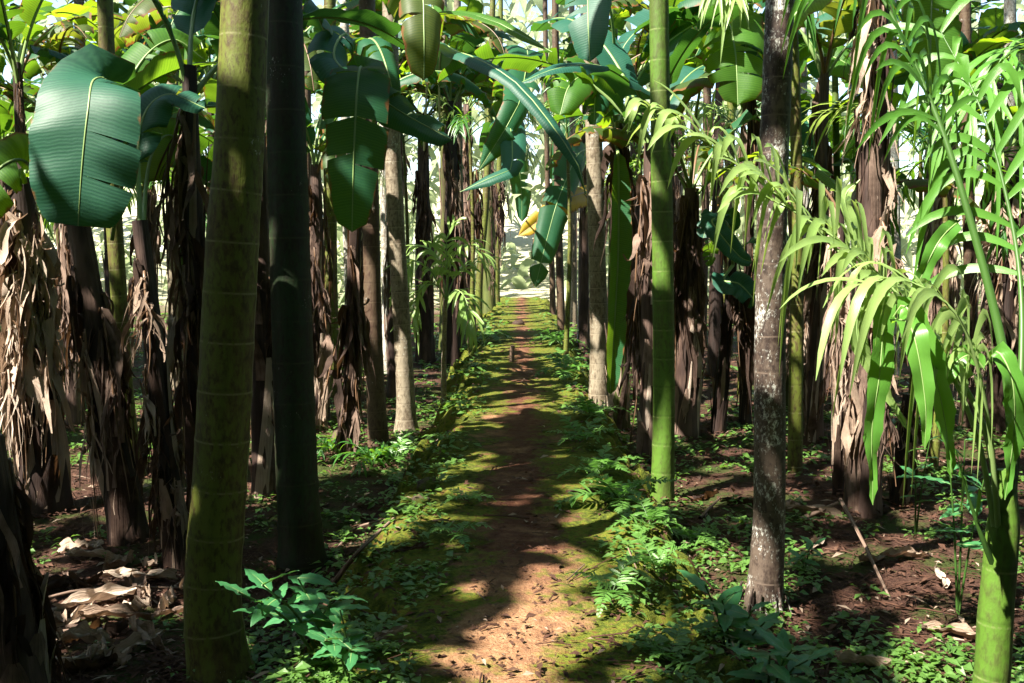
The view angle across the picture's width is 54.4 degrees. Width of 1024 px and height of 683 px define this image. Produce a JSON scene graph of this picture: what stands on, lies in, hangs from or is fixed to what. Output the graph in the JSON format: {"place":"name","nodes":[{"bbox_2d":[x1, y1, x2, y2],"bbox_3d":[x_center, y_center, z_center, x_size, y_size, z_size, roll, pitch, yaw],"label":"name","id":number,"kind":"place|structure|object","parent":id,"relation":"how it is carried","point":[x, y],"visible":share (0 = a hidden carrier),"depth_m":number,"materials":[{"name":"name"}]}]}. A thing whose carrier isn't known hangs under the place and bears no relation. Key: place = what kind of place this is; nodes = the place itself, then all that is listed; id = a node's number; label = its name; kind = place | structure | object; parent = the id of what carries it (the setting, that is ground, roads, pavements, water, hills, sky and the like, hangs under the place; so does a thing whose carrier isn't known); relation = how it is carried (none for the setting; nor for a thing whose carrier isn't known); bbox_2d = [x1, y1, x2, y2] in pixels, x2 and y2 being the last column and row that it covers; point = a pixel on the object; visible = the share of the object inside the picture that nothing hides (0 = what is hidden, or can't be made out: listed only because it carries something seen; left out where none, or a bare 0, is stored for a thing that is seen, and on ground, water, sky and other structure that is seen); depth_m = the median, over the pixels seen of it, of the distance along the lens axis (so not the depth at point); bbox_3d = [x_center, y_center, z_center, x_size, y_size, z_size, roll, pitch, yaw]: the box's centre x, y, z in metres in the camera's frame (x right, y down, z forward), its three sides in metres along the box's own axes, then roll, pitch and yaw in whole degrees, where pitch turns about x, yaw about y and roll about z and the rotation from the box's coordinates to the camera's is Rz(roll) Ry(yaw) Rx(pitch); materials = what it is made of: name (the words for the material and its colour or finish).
{"place":"outdoors","nodes":[
{"label":"outdoors","id":0,"kind":"place"},
{"bbox_2d":[0,180,1023,682],"bbox_3d":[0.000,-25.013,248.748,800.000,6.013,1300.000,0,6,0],"label":"ground","id":1,"kind":"structure","parent":0,"point":[508,290],"depth_m":6.57,"materials":[{"name":"soil"}]},
{"bbox_2d":[0,76,43,393],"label":"banana plant","id":2,"kind":"object","parent":1,"relation":"on","point":[7,126],"visible":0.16,"depth_m":11.53,"materials":[{"name":"green plant"}]},
{"bbox_2d":[0,433,76,682],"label":"banana plant","id":3,"kind":"object","parent":1,"relation":"on","point":[30,649],"visible":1,"depth_m":4.07,"materials":[{"name":"brown plant"}]},
{"bbox_2d":[0,45,111,517],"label":"banana plant","id":4,"kind":"object","parent":1,"relation":"on","point":[34,407],"visible":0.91,"depth_m":6.89,"materials":[{"name":"brown plant"}]},
{"bbox_2d":[3,23,128,306],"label":"banana plant","id":5,"kind":"object","parent":1,"relation":"on","point":[119,53],"visible":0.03,"depth_m":16.82,"materials":[{"name":"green plant"}]},
{"bbox_2d":[56,620,116,645],"bbox_3d":[-2.005,1.385,4.684,0.279,0.131,0.063,14,15,-21],"label":"leaf scrap","id":6,"kind":"object","parent":1,"relation":"on","point":[84,631],"visible":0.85,"depth_m":4.68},
{"bbox_2d":[0,0,175,183],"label":"banana plant","id":7,"kind":"object","parent":1,"relation":"on","point":[22,28],"visible":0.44,"depth_m":9.21,"materials":[{"name":"green plant"}]},
{"bbox_2d":[52,582,147,610],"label":"fallen leaf","id":8,"kind":"object","parent":1,"relation":"on","point":[109,590],"visible":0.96,"depth_m":5.31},
{"bbox_2d":[0,20,214,426],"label":"banana plant","id":9,"kind":"object","parent":1,"relation":"on","point":[63,306],"visible":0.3,"depth_m":9.89,"materials":[{"name":"brown plant"}]},
{"bbox_2d":[11,22,213,386],"bbox_3d":[-5.002,-1.978,13.453,1.891,5.218,2.630,4,7,37],"label":"banana plant","id":10,"kind":"object","parent":1,"relation":"on","point":[32,69],"visible":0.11,"depth_m":12.90,"materials":[{"name":"brown plant"}]},
{"bbox_2d":[78,602,162,620],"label":"fallen leaf","id":11,"kind":"object","parent":1,"relation":"on","point":[124,610],"visible":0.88,"depth_m":5.10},
{"bbox_2d":[97,0,146,478],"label":"areca palm","id":12,"kind":"object","parent":1,"relation":"on","point":[115,247],"visible":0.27,"depth_m":7.92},
{"bbox_2d":[96,628,165,661],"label":"fallen leaf","id":13,"kind":"object","parent":1,"relation":"on","point":[134,638],"visible":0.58,"depth_m":4.64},
{"bbox_2d":[101,567,180,579],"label":"fallen leaf","id":14,"kind":"object","parent":1,"relation":"on","point":[169,573],"visible":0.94,"depth_m":5.68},
{"bbox_2d":[128,615,182,654],"bbox_3d":[-1.665,1.416,4.670,0.410,0.125,0.066,24,-10,22],"label":"leaf scrap","id":15,"kind":"object","parent":1,"relation":"on","point":[144,628],"visible":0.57,"depth_m":4.72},
{"bbox_2d":[121,83,210,575],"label":"banana plant","id":16,"kind":"object","parent":1,"relation":"on","point":[169,506],"visible":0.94,"depth_m":5.73,"materials":[{"name":"brown plant"}]},
{"bbox_2d":[28,28,310,545],"bbox_3d":[-2.303,-0.329,6.234,1.302,3.476,2.502,1,6,11],"label":"banana plant","id":17,"kind":"object","parent":1,"relation":"on","point":[76,100],"visible":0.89,"depth_m":6.18,"materials":[{"name":"green plant"}]},
{"bbox_2d":[166,9,182,392],"bbox_3d":[-4.206,-5.020,12.095,2.932,11.534,3.357,5,8,43],"label":"areca palm","id":18,"kind":"object","parent":1,"relation":"on","point":[170,272],"visible":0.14,"depth_m":12.41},
{"bbox_2d":[183,0,268,682],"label":"areca palm","id":19,"kind":"object","parent":1,"relation":"on","point":[217,650],"visible":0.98,"depth_m":4.14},
{"bbox_2d":[123,0,350,194],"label":"banana plant","id":20,"kind":"object","parent":1,"relation":"on","point":[205,43],"visible":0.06,"depth_m":11.65,"materials":[{"name":"green plant"}]},
{"bbox_2d":[204,0,276,498],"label":"banana plant","id":21,"kind":"object","parent":1,"relation":"on","point":[262,469],"visible":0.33,"depth_m":7.36,"materials":[{"name":"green plant"}]},
{"bbox_2d":[173,74,323,135],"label":"banana plant","id":22,"kind":"object","parent":1,"relation":"on","point":[210,88],"visible":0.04,"depth_m":10.49,"materials":[{"name":"green plant"}]},
{"bbox_2d":[114,0,390,151],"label":"banana plant","id":23,"kind":"object","parent":1,"relation":"on","point":[131,25],"visible":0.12,"depth_m":8.78,"materials":[{"name":"green plant"}]},
{"bbox_2d":[119,0,436,511],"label":"banana plant","id":24,"kind":"object","parent":1,"relation":"on","point":[184,221],"visible":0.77,"depth_m":6.11,"materials":[{"name":"brown plant"}]},
{"bbox_2d":[266,0,327,574],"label":"areca palm","id":25,"kind":"object","parent":1,"relation":"on","point":[301,546],"visible":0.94,"depth_m":5.71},
{"bbox_2d":[194,35,401,429],"bbox_3d":[-2.076,-0.725,10.004,1.951,4.443,2.369,0,6,0],"label":"banana plant","id":26,"kind":"object","parent":1,"relation":"on","point":[322,332],"visible":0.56,"depth_m":10.12,"materials":[{"name":"brown plant"}]},
{"bbox_2d":[323,0,340,398],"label":"areca palm","id":27,"kind":"object","parent":1,"relation":"on","point":[332,225],"visible":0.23,"depth_m":11.90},
{"bbox_2d":[332,438,407,477],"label":"fern","id":28,"kind":"object","parent":1,"relation":"on","point":[386,451],"visible":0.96,"depth_m":8.40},
{"bbox_2d":[359,0,389,448],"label":"areca palm","id":29,"kind":"object","parent":1,"relation":"on","point":[377,426],"visible":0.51,"depth_m":9.15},
{"bbox_2d":[379,124,386,373],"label":"areca palm","id":30,"kind":"object","parent":1,"relation":"on","point":[383,229],"visible":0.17,"depth_m":14.38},
{"bbox_2d":[302,0,496,461],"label":"banana plant","id":31,"kind":"object","parent":1,"relation":"on","point":[360,86],"visible":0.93,"depth_m":6.76,"materials":[{"name":"green plant"}]},
{"bbox_2d":[382,1,418,435],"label":"areca palm","id":32,"kind":"object","parent":1,"relation":"on","point":[406,418],"visible":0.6,"depth_m":9.82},
{"bbox_2d":[311,0,504,399],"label":"banana plant","id":33,"kind":"object","parent":1,"relation":"on","point":[454,27],"visible":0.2,"depth_m":11.97,"materials":[{"name":"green plant"}]},
{"bbox_2d":[352,98,467,293],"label":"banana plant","id":34,"kind":"object","parent":1,"relation":"on","point":[405,193],"visible":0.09,"depth_m":15.83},
{"bbox_2d":[381,214,501,403],"bbox_3d":[-0.757,-0.299,11.135,1.324,2.247,1.208,0,6,0],"label":"palm sapling","id":35,"kind":"object","parent":1,"relation":"on","point":[464,317],"visible":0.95,"depth_m":11.05,"materials":[{"name":"green plant"}]},
{"bbox_2d":[454,0,466,351],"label":"areca palm","id":36,"kind":"object","parent":1,"relation":"on","point":[457,3],"visible":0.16,"depth_m":17.25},
{"bbox_2d":[351,20,585,367],"bbox_3d":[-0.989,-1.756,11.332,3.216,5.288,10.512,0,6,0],"label":"banana plant","id":37,"kind":"object","parent":1,"relation":"on","point":[530,101],"visible":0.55,"depth_m":14.99,"materials":[{"name":"green plant"}]},
{"bbox_2d":[400,45,546,342],"bbox_3d":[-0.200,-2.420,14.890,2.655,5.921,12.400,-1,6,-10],"label":"banana plant","id":38,"kind":"object","parent":1,"relation":"on","point":[503,134],"visible":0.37,"depth_m":9.40,"materials":[{"name":"green plant"}]},
{"bbox_2d":[434,0,514,349],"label":"banana plant","id":39,"kind":"object","parent":1,"relation":"on","point":[476,6],"visible":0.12,"depth_m":17.68,"materials":[{"name":"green plant"}]},
{"bbox_2d":[401,5,551,364],"bbox_3d":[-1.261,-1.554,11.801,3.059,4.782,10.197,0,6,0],"label":"banana plant","id":40,"kind":"object","parent":1,"relation":"on","point":[425,218],"visible":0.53,"depth_m":15.76,"materials":[{"name":"brown plant"}]},
{"bbox_2d":[475,0,495,324],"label":"areca palm","id":41,"kind":"object","parent":1,"relation":"on","point":[486,200],"visible":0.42,"depth_m":23.76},
{"bbox_2d":[495,0,502,303],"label":"areca palm","id":42,"kind":"object","parent":1,"relation":"on","point":[500,14],"visible":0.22,"depth_m":26.29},
{"bbox_2d":[0,297,1023,682],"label":"ground cover","id":43,"kind":"object","parent":1,"relation":"on","point":[304,665],"visible":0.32,"depth_m":5.00,"materials":[{"name":"green plant"}]},
{"bbox_2d":[618,531,697,568],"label":"fern","id":44,"kind":"object","parent":43,"relation":"on","point":[653,552],"visible":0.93,"depth_m":4.83,"materials":[{"name":"green plant"}]},
{"bbox_2d":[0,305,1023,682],"bbox_3d":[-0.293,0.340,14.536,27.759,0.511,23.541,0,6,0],"label":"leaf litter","id":45,"kind":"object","parent":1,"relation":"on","point":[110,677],"visible":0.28,"depth_m":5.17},
{"bbox_2d":[0,0,1023,308],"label":"woods","id":46,"kind":"object","parent":1,"relation":"on","point":[514,16],"visible":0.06,"depth_m":33.04,"materials":[{"name":"green plant"}]},
{"bbox_2d":[480,7,649,348],"bbox_3d":[1.208,-2.666,16.808,3.262,5.744,2.892,-5,7,-40],"label":"banana plant","id":47,"kind":"object","parent":1,"relation":"on","point":[584,299],"visible":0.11,"depth_m":16.89,"materials":[{"name":"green plant"}]},
{"bbox_2d":[569,5,576,325],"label":"areca palm","id":48,"kind":"object","parent":1,"relation":"on","point":[573,314],"visible":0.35,"depth_m":21.88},
{"bbox_2d":[518,19,649,312],"bbox_3d":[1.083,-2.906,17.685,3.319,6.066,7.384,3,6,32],"label":"banana plant","id":49,"kind":"object","parent":1,"relation":"on","point":[545,225],"visible":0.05,"depth_m":14.22,"materials":[{"name":"green plant"}]},
{"bbox_2d":[437,0,761,458],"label":"banana plant","id":50,"kind":"object","parent":1,"relation":"on","point":[640,358],"visible":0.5,"depth_m":8.14,"materials":[{"name":"brown plant"}]},
{"bbox_2d":[562,1,649,357],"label":"banana plant","id":51,"kind":"object","parent":1,"relation":"on","point":[637,45],"visible":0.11,"depth_m":14.77,"materials":[{"name":"brown plant"}]},
{"bbox_2d":[583,5,642,407],"bbox_3d":[0.770,-5.498,9.978,2.781,12.721,3.185,1,6,13],"label":"areca palm","id":52,"kind":"object","parent":1,"relation":"on","point":[597,391],"visible":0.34,"depth_m":10.30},
{"bbox_2d":[555,0,695,262],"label":"banana plant","id":53,"kind":"object","parent":1,"relation":"on","point":[634,7],"visible":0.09,"depth_m":10.65,"materials":[{"name":"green plant"}]},
{"bbox_2d":[522,0,757,431],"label":"banana plant","id":54,"kind":"object","parent":1,"relation":"on","point":[588,30],"visible":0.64,"depth_m":8.92,"materials":[{"name":"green plant"}]},
{"bbox_2d":[649,0,674,504],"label":"areca palm","id":55,"kind":"object","parent":1,"relation":"on","point":[663,448],"visible":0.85,"depth_m":6.73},
{"bbox_2d":[610,3,742,267],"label":"banana plant","id":56,"kind":"object","parent":1,"relation":"on","point":[678,187],"visible":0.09,"depth_m":18.68,"materials":[{"name":"brown plant"}]},
{"bbox_2d":[536,0,835,439],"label":"banana plant","id":57,"kind":"object","parent":1,"relation":"on","point":[737,86],"visible":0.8,"depth_m":9.03,"materials":[{"name":"brown plant"}]},
{"bbox_2d":[615,0,759,377],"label":"banana plant","id":58,"kind":"object","parent":1,"relation":"on","point":[715,317],"visible":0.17,"depth_m":12.93,"materials":[{"name":"brown plant"}]},
{"bbox_2d":[671,525,725,551],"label":"fern","id":59,"kind":"object","parent":1,"relation":"on","point":[696,535],"visible":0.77,"depth_m":5.86,"materials":[{"name":"green plant"}]},
{"bbox_2d":[701,33,710,347],"bbox_3d":[3.248,-5.421,16.374,2.933,11.308,3.002,-3,6,-28],"label":"areca palm","id":60,"kind":"object","parent":1,"relation":"on","point":[706,98],"visible":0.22,"depth_m":16.85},
{"bbox_2d":[618,4,830,424],"bbox_3d":[2.225,-1.306,9.361,2.782,4.473,2.535,0,6,0],"label":"banana plant","id":61,"kind":"object","parent":1,"relation":"on","point":[639,20],"visible":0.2,"depth_m":9.52,"materials":[{"name":"brown plant"}]},
{"bbox_2d":[677,569,784,661],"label":"leafy seedling","id":62,"kind":"object","parent":1,"relation":"on","point":[729,609],"visible":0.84,"depth_m":3.96,"materials":[{"name":"green plant"}]},
{"bbox_2d":[696,207,789,434],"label":"banana plant","id":63,"kind":"object","parent":1,"relation":"on","point":[734,285],"visible":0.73,"depth_m":9.27,"materials":[{"name":"brown plant"}]},
{"bbox_2d":[686,89,830,395],"bbox_3d":[2.637,-1.179,11.384,2.053,3.746,2.259,0,6,0],"label":"palm sapling","id":64,"kind":"object","parent":1,"relation":"on","point":[718,110],"visible":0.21,"depth_m":11.42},
{"bbox_2d":[738,0,794,619],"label":"areca palm","id":65,"kind":"object","parent":1,"relation":"on","point":[765,580],"visible":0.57,"depth_m":4.67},
{"bbox_2d":[725,625,840,682],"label":"leafy seedling","id":66,"kind":"object","parent":1,"relation":"on","point":[763,666],"visible":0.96,"depth_m":3.58,"materials":[{"name":"green plant"}]},
{"bbox_2d":[698,0,903,472],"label":"areca palm","id":67,"kind":"object","parent":1,"relation":"on","point":[795,428],"visible":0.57,"depth_m":7.53,"materials":[{"name":"green plant"}]},
{"bbox_2d":[639,0,977,442],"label":"banana plant","id":68,"kind":"object","parent":1,"relation":"on","point":[814,429],"visible":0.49,"depth_m":8.82,"materials":[{"name":"brown plant"}]},
{"bbox_2d":[786,499,855,519],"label":"fallen leaf","id":69,"kind":"object","parent":1,"relation":"on","point":[791,505],"visible":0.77,"depth_m":6.39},
{"bbox_2d":[624,0,1023,682],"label":"palm sapling","id":70,"kind":"object","parent":1,"relation":"on","point":[936,368],"visible":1,"depth_m":3.51,"materials":[{"name":"green plant"}]},
{"bbox_2d":[732,87,932,390],"bbox_3d":[3.674,-1.071,11.878,2.231,3.651,2.344,0,6,0],"label":"banana plant","id":71,"kind":"object","parent":1,"relation":"on","point":[849,153],"visible":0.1,"depth_m":11.83,"materials":[{"name":"brown plant"}]},
{"bbox_2d":[832,1,840,263],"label":"areca palm","id":72,"kind":"object","parent":1,"relation":"on","point":[835,122],"visible":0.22,"depth_m":10.31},
{"bbox_2d":[716,165,989,494],"bbox_3d":[2.273,-0.045,6.828,1.769,2.430,0.436,2,6,23],"label":"banana plant","id":73,"kind":"object","parent":1,"relation":"on","point":[810,180],"visible":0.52,"depth_m":6.89,"materials":[{"name":"brown plant"}]},
{"bbox_2d":[794,0,929,518],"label":"banana plant","id":74,"kind":"object","parent":1,"relation":"on","point":[876,187],"visible":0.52,"depth_m":6.27,"materials":[{"name":"brown plant"}]},
{"bbox_2d":[836,650,924,666],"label":"fallen leaf","id":75,"kind":"object","parent":1,"relation":"on","point":[847,656],"visible":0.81,"depth_m":4.14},
{"bbox_2d":[786,43,980,412],"bbox_3d":[3.567,-0.880,10.170,2.121,4.076,1.368,-2,6,-21],"label":"banana plant","id":76,"kind":"object","parent":1,"relation":"on","point":[840,65],"visible":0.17,"depth_m":10.06,"materials":[{"name":"green plant"}]},
{"bbox_2d":[887,0,900,376],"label":"areca palm","id":77,"kind":"object","parent":1,"relation":"on","point":[897,240],"visible":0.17,"depth_m":13.34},
{"bbox_2d":[806,88,1011,404],"bbox_3d":[4.413,-1.000,11.085,2.125,3.505,2.066,0,6,0],"label":"palm sapling","id":78,"kind":"object","parent":1,"relation":"on","point":[920,166],"visible":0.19,"depth_m":10.87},
{"bbox_2d":[884,393,934,507],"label":"banana plant","id":79,"kind":"object","parent":1,"relation":"on","point":[896,490],"visible":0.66,"depth_m":6.66,"materials":[{"name":"brown plant"}]},
{"bbox_2d":[801,59,1023,473],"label":"palm sapling","id":80,"kind":"object","parent":1,"relation":"on","point":[935,445],"visible":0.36,"depth_m":7.85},
{"bbox_2d":[895,435,942,533],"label":"leafy seedling","id":81,"kind":"object","parent":1,"relation":"on","point":[909,471],"visible":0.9,"depth_m":5.95,"materials":[{"name":"green plant"}]},
{"bbox_2d":[838,0,1021,307],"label":"banana plant","id":82,"kind":"object","parent":1,"relation":"on","point":[902,58],"visible":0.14,"depth_m":14.75,"materials":[{"name":"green plant"}]},
{"bbox_2d":[921,620,975,639],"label":"fallen leaf","id":83,"kind":"object","parent":1,"relation":"on","point":[965,630],"visible":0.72,"depth_m":4.52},
{"bbox_2d":[911,437,990,614],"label":"leafy seedling","id":84,"kind":"object","parent":1,"relation":"on","point":[952,509],"visible":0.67,"depth_m":4.66,"materials":[{"name":"green plant"}]},
{"bbox_2d":[888,0,1023,430],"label":"banana plant","id":85,"kind":"object","parent":1,"relation":"on","point":[998,37],"visible":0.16,"depth_m":8.54,"materials":[{"name":"green plant"}]},
{"bbox_2d":[958,1,977,429],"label":"areca palm","id":86,"kind":"object","parent":1,"relation":"on","point":[965,18],"visible":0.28,"depth_m":9.44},
{"bbox_2d":[924,14,1023,251],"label":"palm sapling","id":87,"kind":"object","parent":1,"relation":"on","point":[978,76],"visible":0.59,"depth_m":4.67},
{"bbox_2d":[964,92,1023,435],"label":"banana plant","id":88,"kind":"object","parent":1,"relation":"on","point":[1004,287],"visible":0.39,"depth_m":8.93,"materials":[{"name":"brown plant"}]},
{"bbox_2d":[972,7,1018,329],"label":"banana plant","id":89,"kind":"object","parent":1,"relation":"on","point":[992,17],"visible":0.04,"depth_m":17.05,"materials":[{"name":"green plant"}]},
{"bbox_2d":[0,0,1023,183],"label":"sky","id":90,"kind":"structure","parent":0,"point":[7,75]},
{"bbox_2d":[277,296,751,682],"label":"path","id":91,"kind":"structure","parent":0,"point":[519,428],"depth_m":5.13,"materials":[{"name":"soil"}]},
{"bbox_2d":[215,568,367,660],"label":"leafy seedling","id":92,"kind":"object","parent":91,"relation":"on","point":[315,619],"visible":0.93,"depth_m":3.62,"materials":[{"name":"green plant"}]},
{"bbox_2d":[309,604,379,682],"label":"leafy seedling","id":93,"kind":"object","parent":91,"relation":"on","point":[337,645],"visible":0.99,"depth_m":3.47,"materials":[{"name":"green plant"}]},
{"bbox_2d":[426,520,493,552],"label":"fern","id":94,"kind":"object","parent":91,"relation":"on","point":[460,528],"visible":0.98,"depth_m":5.20,"materials":[{"name":"green plant"}]},
{"bbox_2d":[403,81,550,353],"bbox_3d":[-0.607,-1.788,14.873,2.264,3.978,1.900,3,6,25],"label":"palm sapling","id":95,"kind":"object","parent":91,"relation":"on","point":[469,129],"visible":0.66,"depth_m":14.76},
{"bbox_2d":[475,58,536,313],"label":"banana plant","id":96,"kind":"object","parent":91,"relation":"on","point":[523,199],"visible":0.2,"depth_m":24.59,"materials":[{"name":"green plant"}]},
{"bbox_2d":[543,0,556,314],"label":"areca palm","id":97,"kind":"object","parent":91,"relation":"on","point":[552,289],"visible":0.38,"depth_m":22.70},
{"bbox_2d":[552,0,564,329],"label":"areca palm","id":98,"kind":"object","parent":91,"relation":"on","point":[560,297],"visible":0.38,"depth_m":19.39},
{"bbox_2d":[535,347,589,379],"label":"fern","id":99,"kind":"object","parent":91,"relation":"on","point":[572,365],"visible":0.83,"depth_m":12.02,"materials":[{"name":"green plant"}]},
{"bbox_2d":[527,74,637,355],"bbox_3d":[0.740,-1.771,13.917,1.754,4.104,2.021,-5,7,-42],"label":"palm sapling","id":100,"kind":"object","parent":91,"relation":"on","point":[568,304],"visible":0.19,"depth_m":13.94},
{"bbox_2d":[545,414,621,444],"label":"fern","id":101,"kind":"object","parent":91,"relation":"on","point":[576,425],"visible":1,"depth_m":7.77,"materials":[{"name":"green plant"}]},
{"bbox_2d":[550,395,632,423],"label":"fern","id":102,"kind":"object","parent":91,"relation":"on","point":[587,407],"visible":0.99,"depth_m":8.84,"materials":[{"name":"green plant"}]},
{"bbox_2d":[557,442,643,478],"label":"fern","id":103,"kind":"object","parent":91,"relation":"on","point":[597,463],"visible":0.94,"depth_m":6.71,"materials":[{"name":"green plant"}]},
{"bbox_2d":[566,554,664,616],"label":"fern","id":104,"kind":"object","parent":91,"relation":"on","point":[614,581],"visible":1,"depth_m":4.34,"materials":[{"name":"green plant"}]},
{"bbox_2d":[554,467,680,513],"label":"fern","id":105,"kind":"object","parent":91,"relation":"on","point":[623,489],"visible":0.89,"depth_m":5.89,"materials":[{"name":"green plant"}]},
{"bbox_2d":[609,487,690,539],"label":"fern","id":106,"kind":"object","parent":91,"relation":"on","point":[652,512],"visible":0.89,"depth_m":5.50,"materials":[{"name":"green plant"}]},
{"bbox_2d":[629,619,700,679],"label":"fern","id":107,"kind":"object","parent":91,"relation":"on","point":[664,646],"visible":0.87,"depth_m":3.84,"materials":[{"name":"green plant"}]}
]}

